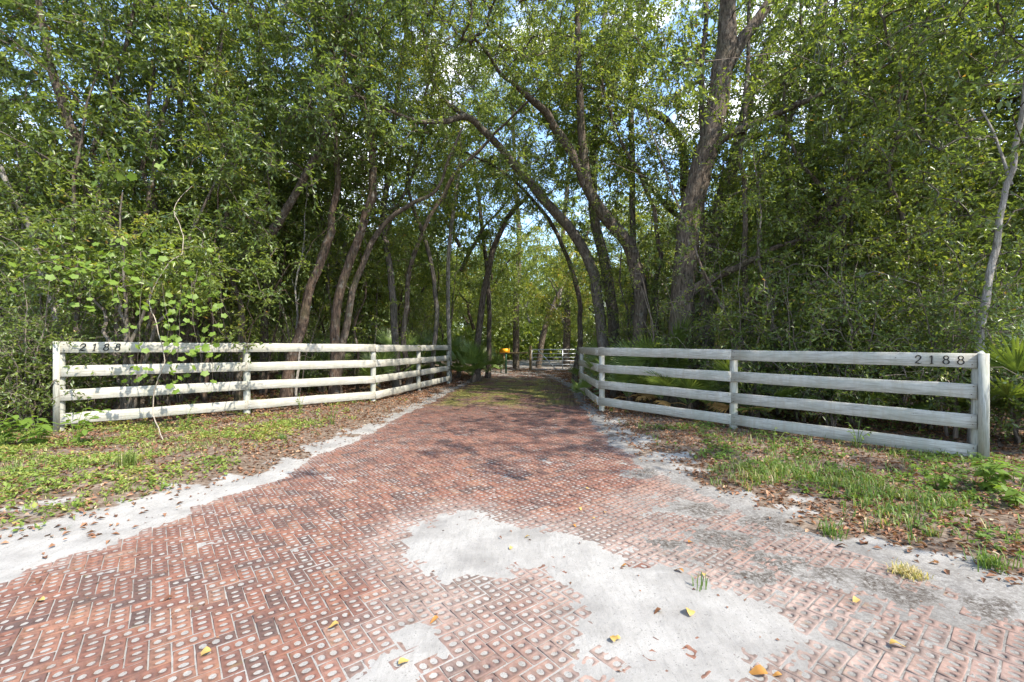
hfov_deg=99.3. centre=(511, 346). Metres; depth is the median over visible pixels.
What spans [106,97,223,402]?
young tree
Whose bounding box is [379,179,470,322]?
woodland tree
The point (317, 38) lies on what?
oak tree
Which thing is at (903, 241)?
oak tree
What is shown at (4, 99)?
oak tree
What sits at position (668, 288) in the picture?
young tree
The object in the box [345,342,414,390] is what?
saw palmetto
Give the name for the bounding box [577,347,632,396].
saw palmetto
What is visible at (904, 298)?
thicket shrub
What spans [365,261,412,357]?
young tree
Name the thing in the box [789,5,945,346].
young tree
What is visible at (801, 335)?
thicket shrub
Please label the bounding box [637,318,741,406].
saw palmetto
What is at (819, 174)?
young tree
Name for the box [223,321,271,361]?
thicket shrub
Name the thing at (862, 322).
thicket shrub
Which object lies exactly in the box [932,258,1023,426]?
thicket shrub
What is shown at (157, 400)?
young tree
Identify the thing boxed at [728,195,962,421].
thicket shrub
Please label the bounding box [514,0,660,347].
oak tree
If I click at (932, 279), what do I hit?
thicket shrub
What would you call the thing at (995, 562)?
grass tuft
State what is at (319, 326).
young tree
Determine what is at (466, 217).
woodland tree
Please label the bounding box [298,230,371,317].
woodland tree
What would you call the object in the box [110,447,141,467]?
grass tuft
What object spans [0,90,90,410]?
young tree
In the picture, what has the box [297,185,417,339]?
woodland tree
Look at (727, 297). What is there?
woodland tree
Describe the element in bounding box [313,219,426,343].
woodland tree
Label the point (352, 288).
oak tree
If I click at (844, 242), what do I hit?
thicket shrub
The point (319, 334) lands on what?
thicket shrub
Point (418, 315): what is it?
thicket shrub
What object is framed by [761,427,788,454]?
leafy sprig
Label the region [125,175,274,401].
young tree
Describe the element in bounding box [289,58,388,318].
young tree
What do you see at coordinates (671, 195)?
young tree
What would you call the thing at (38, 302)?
thicket shrub
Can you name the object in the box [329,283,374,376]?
thicket shrub
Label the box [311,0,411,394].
oak tree
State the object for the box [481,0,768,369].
oak tree
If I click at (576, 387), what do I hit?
saw palmetto
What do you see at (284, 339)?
thicket shrub
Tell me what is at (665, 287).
young tree
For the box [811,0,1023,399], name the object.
oak tree
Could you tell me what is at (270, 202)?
woodland tree
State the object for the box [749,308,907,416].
saw palmetto
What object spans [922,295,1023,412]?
saw palmetto
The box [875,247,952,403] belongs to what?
thicket shrub
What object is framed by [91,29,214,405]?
oak tree
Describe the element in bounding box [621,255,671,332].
woodland tree
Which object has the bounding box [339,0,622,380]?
oak tree
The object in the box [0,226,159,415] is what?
thicket shrub
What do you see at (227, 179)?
young tree
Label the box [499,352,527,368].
rail fence
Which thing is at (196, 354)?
thicket shrub
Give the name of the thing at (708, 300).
young tree
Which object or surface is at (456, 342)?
saw palmetto
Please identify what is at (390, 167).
oak tree
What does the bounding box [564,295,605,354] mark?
thicket shrub
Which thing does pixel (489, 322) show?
oak tree
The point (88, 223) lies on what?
young tree
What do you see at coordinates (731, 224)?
woodland tree
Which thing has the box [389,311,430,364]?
thicket shrub
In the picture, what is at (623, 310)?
woodland tree
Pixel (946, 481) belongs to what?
broadleaf weed
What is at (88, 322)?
thicket shrub
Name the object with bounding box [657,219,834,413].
thicket shrub
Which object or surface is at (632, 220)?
oak tree
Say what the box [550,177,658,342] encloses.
young tree
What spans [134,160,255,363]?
young tree
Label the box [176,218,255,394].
young tree
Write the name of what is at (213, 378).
young tree
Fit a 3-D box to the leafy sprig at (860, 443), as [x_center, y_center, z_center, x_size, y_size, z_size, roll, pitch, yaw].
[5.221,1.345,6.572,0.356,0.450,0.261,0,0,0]
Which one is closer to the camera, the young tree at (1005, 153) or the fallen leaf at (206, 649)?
the fallen leaf at (206, 649)
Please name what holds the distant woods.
on the ground at (626, 601)
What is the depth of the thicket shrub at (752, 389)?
9.16 m
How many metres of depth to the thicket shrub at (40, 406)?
7.69 m
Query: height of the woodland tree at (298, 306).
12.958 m
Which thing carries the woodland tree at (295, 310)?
on the ground at (626, 601)
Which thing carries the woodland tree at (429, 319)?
on the ground at (626, 601)
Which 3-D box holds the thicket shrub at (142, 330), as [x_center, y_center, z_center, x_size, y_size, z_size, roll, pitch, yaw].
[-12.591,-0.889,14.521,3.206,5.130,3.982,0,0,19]
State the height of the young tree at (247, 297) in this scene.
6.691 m
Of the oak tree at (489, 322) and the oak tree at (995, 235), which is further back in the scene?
the oak tree at (489, 322)
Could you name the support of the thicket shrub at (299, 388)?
on the ground at (626, 601)
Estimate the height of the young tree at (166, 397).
8.256 m
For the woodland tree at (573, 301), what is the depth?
32.30 m
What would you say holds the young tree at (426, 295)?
on the ground at (626, 601)
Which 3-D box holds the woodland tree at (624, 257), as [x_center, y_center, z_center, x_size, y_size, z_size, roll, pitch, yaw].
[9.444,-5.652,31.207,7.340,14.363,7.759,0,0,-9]
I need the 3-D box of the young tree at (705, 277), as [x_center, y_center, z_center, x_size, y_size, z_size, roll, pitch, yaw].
[4.734,-2.204,9.578,4.015,7.774,3.450,0,0,-28]
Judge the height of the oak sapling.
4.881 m
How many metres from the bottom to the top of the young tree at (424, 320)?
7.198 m
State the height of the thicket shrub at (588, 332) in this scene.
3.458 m
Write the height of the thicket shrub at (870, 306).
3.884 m
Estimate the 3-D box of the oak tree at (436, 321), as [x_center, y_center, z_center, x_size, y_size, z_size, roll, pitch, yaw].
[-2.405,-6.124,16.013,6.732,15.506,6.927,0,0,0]
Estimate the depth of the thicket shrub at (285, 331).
27.69 m
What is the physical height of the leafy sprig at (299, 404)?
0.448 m
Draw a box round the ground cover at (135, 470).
[0,393,1023,555]
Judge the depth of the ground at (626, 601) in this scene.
3.25 m
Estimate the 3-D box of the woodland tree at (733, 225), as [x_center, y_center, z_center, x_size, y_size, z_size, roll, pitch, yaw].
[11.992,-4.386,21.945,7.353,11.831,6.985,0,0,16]
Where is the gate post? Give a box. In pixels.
[529,346,531,369]
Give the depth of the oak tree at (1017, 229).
9.53 m
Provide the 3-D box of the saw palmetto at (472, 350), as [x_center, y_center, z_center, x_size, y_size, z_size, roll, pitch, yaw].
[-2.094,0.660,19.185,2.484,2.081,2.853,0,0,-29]
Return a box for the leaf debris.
[2,373,1016,680]
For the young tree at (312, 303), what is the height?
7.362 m
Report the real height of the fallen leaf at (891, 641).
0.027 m
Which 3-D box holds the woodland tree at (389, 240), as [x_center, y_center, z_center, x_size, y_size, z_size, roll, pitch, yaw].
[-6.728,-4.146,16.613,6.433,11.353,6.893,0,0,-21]
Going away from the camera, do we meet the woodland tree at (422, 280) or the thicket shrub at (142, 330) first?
the thicket shrub at (142, 330)
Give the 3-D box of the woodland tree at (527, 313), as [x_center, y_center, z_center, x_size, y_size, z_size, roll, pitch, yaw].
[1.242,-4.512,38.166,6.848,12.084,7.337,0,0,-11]
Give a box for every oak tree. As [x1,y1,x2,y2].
[0,0,120,407]
[0,0,225,409]
[0,2,105,412]
[73,0,247,397]
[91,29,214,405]
[147,0,299,400]
[156,0,428,402]
[203,0,347,393]
[220,0,372,397]
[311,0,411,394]
[312,93,548,393]
[322,0,509,387]
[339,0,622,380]
[361,28,563,390]
[363,0,534,385]
[364,0,547,382]
[390,0,668,393]
[390,65,582,382]
[397,48,551,377]
[433,30,571,367]
[450,107,629,380]
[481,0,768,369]
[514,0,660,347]
[515,180,650,367]
[516,112,612,366]
[571,0,690,340]
[577,0,697,339]
[581,0,907,406]
[628,0,761,369]
[666,0,863,369]
[672,0,1023,182]
[696,0,931,350]
[708,0,811,349]
[712,0,1023,348]
[731,0,846,345]
[753,0,1023,345]
[787,0,1023,406]
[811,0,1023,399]
[824,30,1023,206]
[825,0,1023,443]
[902,96,1023,419]
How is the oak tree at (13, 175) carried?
on the ground at (626, 601)
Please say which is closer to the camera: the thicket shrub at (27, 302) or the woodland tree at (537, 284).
the thicket shrub at (27, 302)
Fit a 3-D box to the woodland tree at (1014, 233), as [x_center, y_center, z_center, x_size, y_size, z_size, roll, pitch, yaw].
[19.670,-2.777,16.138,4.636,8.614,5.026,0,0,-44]
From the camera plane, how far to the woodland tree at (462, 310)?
33.35 m
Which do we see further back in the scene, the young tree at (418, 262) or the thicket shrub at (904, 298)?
the young tree at (418, 262)
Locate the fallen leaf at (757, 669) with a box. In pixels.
[749,664,767,674]
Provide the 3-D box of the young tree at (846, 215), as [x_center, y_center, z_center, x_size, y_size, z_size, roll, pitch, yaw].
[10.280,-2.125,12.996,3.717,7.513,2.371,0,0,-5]
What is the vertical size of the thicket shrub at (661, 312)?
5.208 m
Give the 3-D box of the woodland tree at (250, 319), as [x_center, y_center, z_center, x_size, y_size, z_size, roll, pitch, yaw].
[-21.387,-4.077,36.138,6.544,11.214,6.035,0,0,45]
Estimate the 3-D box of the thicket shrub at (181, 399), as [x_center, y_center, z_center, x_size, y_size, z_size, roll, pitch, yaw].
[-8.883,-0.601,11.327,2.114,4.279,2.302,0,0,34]
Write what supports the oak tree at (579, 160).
on the ground at (626, 601)
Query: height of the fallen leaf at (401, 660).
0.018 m
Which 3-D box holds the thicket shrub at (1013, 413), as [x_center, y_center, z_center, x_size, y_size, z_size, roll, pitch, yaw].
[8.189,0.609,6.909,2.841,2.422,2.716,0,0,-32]
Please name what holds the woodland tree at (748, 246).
on the ground at (626, 601)
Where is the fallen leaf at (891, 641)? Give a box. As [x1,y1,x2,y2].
[889,639,905,646]
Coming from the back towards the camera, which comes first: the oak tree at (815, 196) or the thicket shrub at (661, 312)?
the oak tree at (815, 196)
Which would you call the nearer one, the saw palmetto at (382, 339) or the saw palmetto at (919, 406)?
the saw palmetto at (919, 406)
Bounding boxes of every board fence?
[53,341,450,431]
[578,347,989,458]
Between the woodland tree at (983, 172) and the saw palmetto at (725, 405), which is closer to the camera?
the saw palmetto at (725, 405)
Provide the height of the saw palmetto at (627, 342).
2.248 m
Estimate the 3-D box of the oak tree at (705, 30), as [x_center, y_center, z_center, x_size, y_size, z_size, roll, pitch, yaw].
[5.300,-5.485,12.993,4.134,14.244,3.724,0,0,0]
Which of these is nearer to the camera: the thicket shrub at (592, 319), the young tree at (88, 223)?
the young tree at (88, 223)
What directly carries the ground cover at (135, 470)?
on the ground at (626, 601)
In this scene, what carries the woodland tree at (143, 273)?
on the ground at (626, 601)
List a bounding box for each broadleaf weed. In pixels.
[0,411,59,444]
[0,418,32,446]
[60,408,110,444]
[910,464,969,489]
[967,453,1023,491]
[987,482,1023,505]
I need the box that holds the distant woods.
[14,246,858,360]
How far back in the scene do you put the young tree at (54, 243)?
12.50 m
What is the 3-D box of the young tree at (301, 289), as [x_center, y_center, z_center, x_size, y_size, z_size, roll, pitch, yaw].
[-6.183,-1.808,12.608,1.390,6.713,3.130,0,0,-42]
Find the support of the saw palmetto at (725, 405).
on the ground at (626, 601)
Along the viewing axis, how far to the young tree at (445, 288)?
23.68 m
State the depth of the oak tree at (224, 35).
9.91 m
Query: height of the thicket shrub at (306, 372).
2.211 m
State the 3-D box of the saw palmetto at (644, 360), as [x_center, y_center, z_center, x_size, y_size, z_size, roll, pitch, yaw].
[4.025,0.401,11.938,2.473,2.510,2.725,0,0,-18]
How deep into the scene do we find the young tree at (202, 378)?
13.90 m
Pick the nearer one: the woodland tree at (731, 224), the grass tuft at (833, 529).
the grass tuft at (833, 529)
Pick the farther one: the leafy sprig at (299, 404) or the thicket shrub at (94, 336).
the thicket shrub at (94, 336)
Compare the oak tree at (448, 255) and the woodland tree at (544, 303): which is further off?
the woodland tree at (544, 303)
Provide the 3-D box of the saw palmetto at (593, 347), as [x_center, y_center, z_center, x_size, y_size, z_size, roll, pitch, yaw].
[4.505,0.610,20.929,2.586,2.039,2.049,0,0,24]
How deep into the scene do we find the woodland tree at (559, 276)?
26.39 m
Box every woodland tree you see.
[0,86,63,252]
[0,144,116,314]
[92,184,221,330]
[179,152,349,327]
[183,65,345,296]
[193,120,320,304]
[225,290,274,335]
[246,83,421,317]
[271,278,323,324]
[275,255,319,321]
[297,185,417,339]
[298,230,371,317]
[302,188,371,310]
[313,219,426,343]
[336,188,457,332]
[362,67,517,281]
[378,215,444,321]
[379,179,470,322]
[402,290,445,342]
[404,228,477,333]
[419,223,459,324]
[436,220,507,332]
[450,207,556,334]
[452,246,502,320]
[492,224,555,329]
[492,248,540,332]
[515,212,600,333]
[519,255,557,326]
[531,247,591,341]
[531,274,574,322]
[549,309,587,340]
[550,290,593,343]
[551,220,627,336]
[594,168,678,313]
[600,171,699,325]
[606,294,664,336]
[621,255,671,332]
[699,145,835,325]
[700,136,798,327]
[705,153,790,301]
[718,225,763,310]
[779,72,1021,305]
[921,79,1023,311]
[963,171,1023,296]
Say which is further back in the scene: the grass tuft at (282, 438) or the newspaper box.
the newspaper box
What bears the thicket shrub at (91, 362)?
on the ground at (626, 601)
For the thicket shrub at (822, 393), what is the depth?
8.08 m
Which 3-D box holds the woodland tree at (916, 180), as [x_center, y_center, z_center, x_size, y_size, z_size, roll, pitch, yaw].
[12.480,-4.155,14.861,6.119,11.371,6.635,0,0,0]
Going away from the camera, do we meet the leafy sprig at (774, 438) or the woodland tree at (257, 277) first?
the leafy sprig at (774, 438)
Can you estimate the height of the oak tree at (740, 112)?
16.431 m
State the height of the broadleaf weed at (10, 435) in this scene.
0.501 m
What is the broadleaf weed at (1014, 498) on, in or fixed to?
on the ground at (626, 601)
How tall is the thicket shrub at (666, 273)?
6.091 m
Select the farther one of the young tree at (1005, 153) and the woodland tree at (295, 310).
the woodland tree at (295, 310)
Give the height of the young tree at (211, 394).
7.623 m
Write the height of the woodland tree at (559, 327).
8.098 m
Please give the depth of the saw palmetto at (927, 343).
10.04 m
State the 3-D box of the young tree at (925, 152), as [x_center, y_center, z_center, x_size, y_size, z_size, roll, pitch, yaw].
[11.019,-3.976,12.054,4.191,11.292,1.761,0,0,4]
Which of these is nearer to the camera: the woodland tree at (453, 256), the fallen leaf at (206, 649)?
the fallen leaf at (206, 649)
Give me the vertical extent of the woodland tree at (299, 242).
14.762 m
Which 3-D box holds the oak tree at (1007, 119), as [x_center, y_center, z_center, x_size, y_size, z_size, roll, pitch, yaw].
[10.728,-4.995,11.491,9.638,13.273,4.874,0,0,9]
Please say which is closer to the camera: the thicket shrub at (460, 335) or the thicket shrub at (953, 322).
the thicket shrub at (953, 322)
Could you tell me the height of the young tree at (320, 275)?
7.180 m
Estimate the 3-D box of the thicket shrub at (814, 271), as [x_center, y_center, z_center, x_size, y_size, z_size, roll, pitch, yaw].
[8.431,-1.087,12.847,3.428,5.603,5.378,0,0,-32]
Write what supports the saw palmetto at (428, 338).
on the ground at (626, 601)
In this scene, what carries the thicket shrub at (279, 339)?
on the ground at (626, 601)
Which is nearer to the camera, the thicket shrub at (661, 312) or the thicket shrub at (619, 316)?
the thicket shrub at (661, 312)
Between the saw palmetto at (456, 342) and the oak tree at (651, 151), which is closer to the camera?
the oak tree at (651, 151)
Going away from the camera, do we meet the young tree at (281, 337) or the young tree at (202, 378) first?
the young tree at (202, 378)
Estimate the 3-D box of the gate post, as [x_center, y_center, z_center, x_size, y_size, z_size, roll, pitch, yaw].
[1.197,0.890,28.050,0.196,1.822,0.200,0,0,0]
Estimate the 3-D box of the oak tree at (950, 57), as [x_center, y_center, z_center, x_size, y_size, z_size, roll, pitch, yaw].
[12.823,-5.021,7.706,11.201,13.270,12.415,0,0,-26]
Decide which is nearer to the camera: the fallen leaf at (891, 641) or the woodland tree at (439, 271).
the fallen leaf at (891, 641)
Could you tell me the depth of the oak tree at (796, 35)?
12.53 m
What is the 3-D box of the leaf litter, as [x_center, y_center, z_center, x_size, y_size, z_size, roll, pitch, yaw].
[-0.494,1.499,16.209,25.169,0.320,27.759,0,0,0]
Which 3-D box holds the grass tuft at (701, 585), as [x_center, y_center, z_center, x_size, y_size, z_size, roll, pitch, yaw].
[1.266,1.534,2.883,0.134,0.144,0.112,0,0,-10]
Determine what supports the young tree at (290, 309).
on the ground at (626, 601)
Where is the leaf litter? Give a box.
[0,366,1023,584]
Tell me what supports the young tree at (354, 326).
on the ground at (626, 601)
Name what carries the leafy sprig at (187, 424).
on the ground at (626, 601)
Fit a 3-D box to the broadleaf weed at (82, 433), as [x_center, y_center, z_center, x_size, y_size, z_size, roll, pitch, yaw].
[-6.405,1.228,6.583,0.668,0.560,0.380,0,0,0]
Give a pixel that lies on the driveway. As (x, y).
(520, 437)
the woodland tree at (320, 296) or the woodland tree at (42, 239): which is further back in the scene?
the woodland tree at (320, 296)
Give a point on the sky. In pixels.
(673, 116)
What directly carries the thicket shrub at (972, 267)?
on the ground at (626, 601)
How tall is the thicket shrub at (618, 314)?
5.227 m
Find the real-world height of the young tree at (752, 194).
7.144 m
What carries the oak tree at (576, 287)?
on the ground at (626, 601)
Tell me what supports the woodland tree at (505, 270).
on the ground at (626, 601)
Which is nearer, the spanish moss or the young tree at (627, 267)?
the spanish moss
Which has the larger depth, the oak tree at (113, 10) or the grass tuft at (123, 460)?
the oak tree at (113, 10)
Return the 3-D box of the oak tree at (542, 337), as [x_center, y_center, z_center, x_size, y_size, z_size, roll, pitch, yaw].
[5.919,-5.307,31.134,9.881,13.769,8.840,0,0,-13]
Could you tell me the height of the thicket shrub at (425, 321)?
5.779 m
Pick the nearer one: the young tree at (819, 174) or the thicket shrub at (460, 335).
the young tree at (819, 174)
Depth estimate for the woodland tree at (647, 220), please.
21.88 m
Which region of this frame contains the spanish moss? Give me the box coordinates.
[813,15,976,282]
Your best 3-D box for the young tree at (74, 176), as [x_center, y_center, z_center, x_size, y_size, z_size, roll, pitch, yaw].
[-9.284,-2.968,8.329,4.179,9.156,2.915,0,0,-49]
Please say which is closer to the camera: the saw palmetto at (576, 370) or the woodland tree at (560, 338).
the saw palmetto at (576, 370)
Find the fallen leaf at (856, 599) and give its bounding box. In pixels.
[853,596,859,602]
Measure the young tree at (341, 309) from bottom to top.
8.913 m
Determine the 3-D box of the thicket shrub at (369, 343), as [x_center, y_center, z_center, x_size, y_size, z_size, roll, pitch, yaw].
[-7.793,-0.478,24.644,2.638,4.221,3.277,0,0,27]
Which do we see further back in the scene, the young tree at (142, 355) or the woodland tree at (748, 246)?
the woodland tree at (748, 246)
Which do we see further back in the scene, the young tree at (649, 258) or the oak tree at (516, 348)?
the oak tree at (516, 348)
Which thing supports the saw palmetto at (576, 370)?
on the ground at (626, 601)
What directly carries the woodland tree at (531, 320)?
on the ground at (626, 601)
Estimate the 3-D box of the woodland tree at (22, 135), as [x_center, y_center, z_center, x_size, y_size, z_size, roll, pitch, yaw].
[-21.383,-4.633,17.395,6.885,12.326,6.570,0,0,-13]
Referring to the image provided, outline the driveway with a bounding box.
[0,373,1023,681]
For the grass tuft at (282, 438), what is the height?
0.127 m
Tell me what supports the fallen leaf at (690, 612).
on the ground at (626, 601)
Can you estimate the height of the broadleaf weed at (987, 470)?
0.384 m
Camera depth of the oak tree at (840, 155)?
10.08 m
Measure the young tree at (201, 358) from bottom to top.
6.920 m
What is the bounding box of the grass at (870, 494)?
[0,416,1023,567]
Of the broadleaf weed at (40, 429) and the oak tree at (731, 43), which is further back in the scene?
the oak tree at (731, 43)
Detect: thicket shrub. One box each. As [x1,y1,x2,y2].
[0,205,99,394]
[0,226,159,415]
[0,247,122,432]
[0,277,129,424]
[0,303,78,427]
[0,309,180,424]
[0,325,116,427]
[1,234,101,365]
[21,244,158,383]
[54,275,141,381]
[68,251,203,381]
[137,249,215,401]
[157,287,228,378]
[159,294,255,379]
[191,277,285,395]
[191,319,232,382]
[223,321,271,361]
[233,338,284,374]
[254,310,292,374]
[257,235,353,396]
[258,315,293,370]
[270,280,311,376]
[274,331,355,393]
[276,314,295,361]
[294,289,327,343]
[302,286,378,368]
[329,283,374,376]
[347,334,381,356]
[356,259,465,382]
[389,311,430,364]
[397,278,445,369]
[444,300,471,364]
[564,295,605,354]
[568,231,715,343]
[569,311,622,372]
[576,292,623,340]
[586,276,651,347]
[611,273,629,347]
[611,276,698,347]
[622,208,724,404]
[627,243,756,409]
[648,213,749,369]
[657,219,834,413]
[694,326,808,418]
[701,244,915,422]
[713,292,788,394]
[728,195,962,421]
[751,246,1009,425]
[755,214,947,410]
[758,200,902,348]
[760,332,923,429]
[764,174,1015,424]
[819,239,905,419]
[819,246,1023,430]
[821,250,1023,441]
[842,205,941,405]
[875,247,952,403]
[921,311,1023,453]
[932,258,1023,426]
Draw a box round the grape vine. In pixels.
[1,149,256,439]
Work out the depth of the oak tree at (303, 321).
11.33 m
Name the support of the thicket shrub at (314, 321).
on the ground at (626, 601)
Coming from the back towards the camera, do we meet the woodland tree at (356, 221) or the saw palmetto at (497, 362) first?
the woodland tree at (356, 221)
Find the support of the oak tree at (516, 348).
on the ground at (626, 601)
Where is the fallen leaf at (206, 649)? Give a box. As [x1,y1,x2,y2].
[201,646,210,654]
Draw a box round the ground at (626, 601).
[0,357,1023,681]
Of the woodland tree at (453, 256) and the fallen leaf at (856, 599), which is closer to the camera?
the fallen leaf at (856, 599)
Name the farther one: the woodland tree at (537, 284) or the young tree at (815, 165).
the woodland tree at (537, 284)
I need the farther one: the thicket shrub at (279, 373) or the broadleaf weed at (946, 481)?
the thicket shrub at (279, 373)
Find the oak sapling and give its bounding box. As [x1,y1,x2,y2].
[0,174,299,421]
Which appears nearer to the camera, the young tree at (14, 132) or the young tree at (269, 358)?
the young tree at (14, 132)
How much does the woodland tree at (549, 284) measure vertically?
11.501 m
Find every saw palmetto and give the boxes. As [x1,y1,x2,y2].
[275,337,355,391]
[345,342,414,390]
[353,324,423,386]
[411,326,453,376]
[436,340,489,381]
[438,334,487,377]
[469,348,507,377]
[569,334,612,377]
[570,379,598,399]
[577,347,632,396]
[584,338,598,369]
[584,357,659,407]
[605,314,708,403]
[612,333,663,357]
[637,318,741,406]
[639,369,742,408]
[695,359,815,417]
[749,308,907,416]
[774,371,941,425]
[886,322,963,398]
[892,333,1023,417]
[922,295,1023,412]
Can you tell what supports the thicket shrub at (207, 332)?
on the ground at (626, 601)
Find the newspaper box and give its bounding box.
[500,349,509,372]
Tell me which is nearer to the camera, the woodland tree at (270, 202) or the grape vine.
the grape vine
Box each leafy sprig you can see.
[175,407,193,429]
[293,393,304,410]
[324,403,337,424]
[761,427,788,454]
[845,420,871,447]
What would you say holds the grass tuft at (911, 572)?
on the ground at (626, 601)
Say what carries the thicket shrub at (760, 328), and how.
on the ground at (626, 601)
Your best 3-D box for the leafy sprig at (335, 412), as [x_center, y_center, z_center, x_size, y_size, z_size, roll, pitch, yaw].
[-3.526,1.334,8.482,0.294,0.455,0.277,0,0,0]
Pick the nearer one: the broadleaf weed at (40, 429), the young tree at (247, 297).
the broadleaf weed at (40, 429)
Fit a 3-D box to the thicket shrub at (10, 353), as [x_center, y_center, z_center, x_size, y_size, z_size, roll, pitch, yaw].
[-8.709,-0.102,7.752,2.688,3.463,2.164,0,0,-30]
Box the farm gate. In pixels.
[532,349,586,369]
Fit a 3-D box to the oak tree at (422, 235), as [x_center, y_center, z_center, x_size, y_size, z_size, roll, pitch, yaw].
[-1.559,-3.968,13.854,6.402,11.189,2.647,0,0,8]
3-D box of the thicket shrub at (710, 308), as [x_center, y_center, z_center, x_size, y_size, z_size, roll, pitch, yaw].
[4.649,-0.417,11.216,3.272,4.215,2.634,0,0,-25]
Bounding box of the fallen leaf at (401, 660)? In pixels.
[398,657,408,663]
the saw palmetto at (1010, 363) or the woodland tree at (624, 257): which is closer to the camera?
the saw palmetto at (1010, 363)
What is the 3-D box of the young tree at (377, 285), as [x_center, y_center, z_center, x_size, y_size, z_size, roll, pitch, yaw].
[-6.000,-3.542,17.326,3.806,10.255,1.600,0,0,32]
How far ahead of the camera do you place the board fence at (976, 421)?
7.17 m
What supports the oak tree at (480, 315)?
on the ground at (626, 601)
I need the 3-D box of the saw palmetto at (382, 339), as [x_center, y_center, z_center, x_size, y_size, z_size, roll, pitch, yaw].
[-4.393,0.368,16.105,2.578,2.436,2.682,0,0,22]
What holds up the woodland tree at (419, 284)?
on the ground at (626, 601)
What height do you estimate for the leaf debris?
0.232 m
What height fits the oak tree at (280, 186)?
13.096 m
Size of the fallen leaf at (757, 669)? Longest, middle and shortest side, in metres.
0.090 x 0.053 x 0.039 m
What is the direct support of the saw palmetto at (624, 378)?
on the ground at (626, 601)
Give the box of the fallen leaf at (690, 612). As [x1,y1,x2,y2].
[686,607,694,615]
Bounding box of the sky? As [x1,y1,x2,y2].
[0,0,1023,345]
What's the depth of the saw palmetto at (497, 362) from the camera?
21.72 m
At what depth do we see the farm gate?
27.97 m
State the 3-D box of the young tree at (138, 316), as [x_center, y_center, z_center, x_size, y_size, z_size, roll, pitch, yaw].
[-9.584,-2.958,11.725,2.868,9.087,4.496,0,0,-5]
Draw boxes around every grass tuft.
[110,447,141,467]
[276,433,289,439]
[691,572,707,590]
[815,514,849,540]
[882,558,933,581]
[958,541,1018,575]
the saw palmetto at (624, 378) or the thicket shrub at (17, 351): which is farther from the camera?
the saw palmetto at (624, 378)
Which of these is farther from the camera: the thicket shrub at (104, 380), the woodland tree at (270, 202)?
the woodland tree at (270, 202)
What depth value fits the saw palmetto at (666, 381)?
9.46 m
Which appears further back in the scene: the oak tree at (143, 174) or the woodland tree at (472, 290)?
the woodland tree at (472, 290)
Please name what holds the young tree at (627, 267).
on the ground at (626, 601)
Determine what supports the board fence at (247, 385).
on the ground at (626, 601)
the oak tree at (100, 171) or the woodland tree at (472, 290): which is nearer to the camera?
the oak tree at (100, 171)
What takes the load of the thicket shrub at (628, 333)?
on the ground at (626, 601)
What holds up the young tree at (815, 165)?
on the ground at (626, 601)
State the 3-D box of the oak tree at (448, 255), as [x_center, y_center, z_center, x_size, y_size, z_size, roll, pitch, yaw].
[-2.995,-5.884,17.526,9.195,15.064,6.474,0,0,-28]
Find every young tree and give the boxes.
[0,0,169,411]
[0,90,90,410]
[1,140,106,356]
[23,49,293,407]
[28,87,170,311]
[51,68,197,361]
[59,115,252,405]
[88,160,261,399]
[102,129,279,402]
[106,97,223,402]
[116,118,243,396]
[122,148,203,382]
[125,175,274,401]
[132,149,256,404]
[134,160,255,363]
[157,183,234,379]
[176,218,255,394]
[192,202,298,393]
[219,210,332,395]
[250,218,336,388]
[258,292,283,373]
[260,161,333,396]
[271,198,365,376]
[288,220,369,339]
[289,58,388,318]
[304,263,341,339]
[307,181,383,376]
[324,130,400,343]
[338,185,416,391]
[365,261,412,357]
[393,239,439,382]
[409,225,470,332]
[411,228,452,375]
[412,263,445,353]
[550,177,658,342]
[593,178,669,340]
[613,82,812,393]
[619,209,651,304]
[639,174,786,383]
[644,257,672,339]
[651,251,673,317]
[656,99,826,414]
[659,173,679,223]
[762,72,880,348]
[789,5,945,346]
[802,108,890,304]
[802,164,909,337]
[844,2,995,312]
[956,120,1022,270]
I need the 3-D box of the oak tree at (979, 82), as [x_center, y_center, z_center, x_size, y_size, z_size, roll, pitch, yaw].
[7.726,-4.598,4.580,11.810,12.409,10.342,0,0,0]
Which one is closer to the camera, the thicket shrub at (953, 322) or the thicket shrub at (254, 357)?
the thicket shrub at (953, 322)
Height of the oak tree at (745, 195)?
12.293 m
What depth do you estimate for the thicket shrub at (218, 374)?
17.03 m
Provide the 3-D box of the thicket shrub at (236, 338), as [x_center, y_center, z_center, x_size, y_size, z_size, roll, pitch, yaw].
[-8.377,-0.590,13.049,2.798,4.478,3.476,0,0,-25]
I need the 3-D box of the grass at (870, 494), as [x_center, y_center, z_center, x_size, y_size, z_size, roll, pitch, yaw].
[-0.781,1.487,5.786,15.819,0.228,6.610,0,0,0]
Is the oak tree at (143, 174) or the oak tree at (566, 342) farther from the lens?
the oak tree at (566, 342)

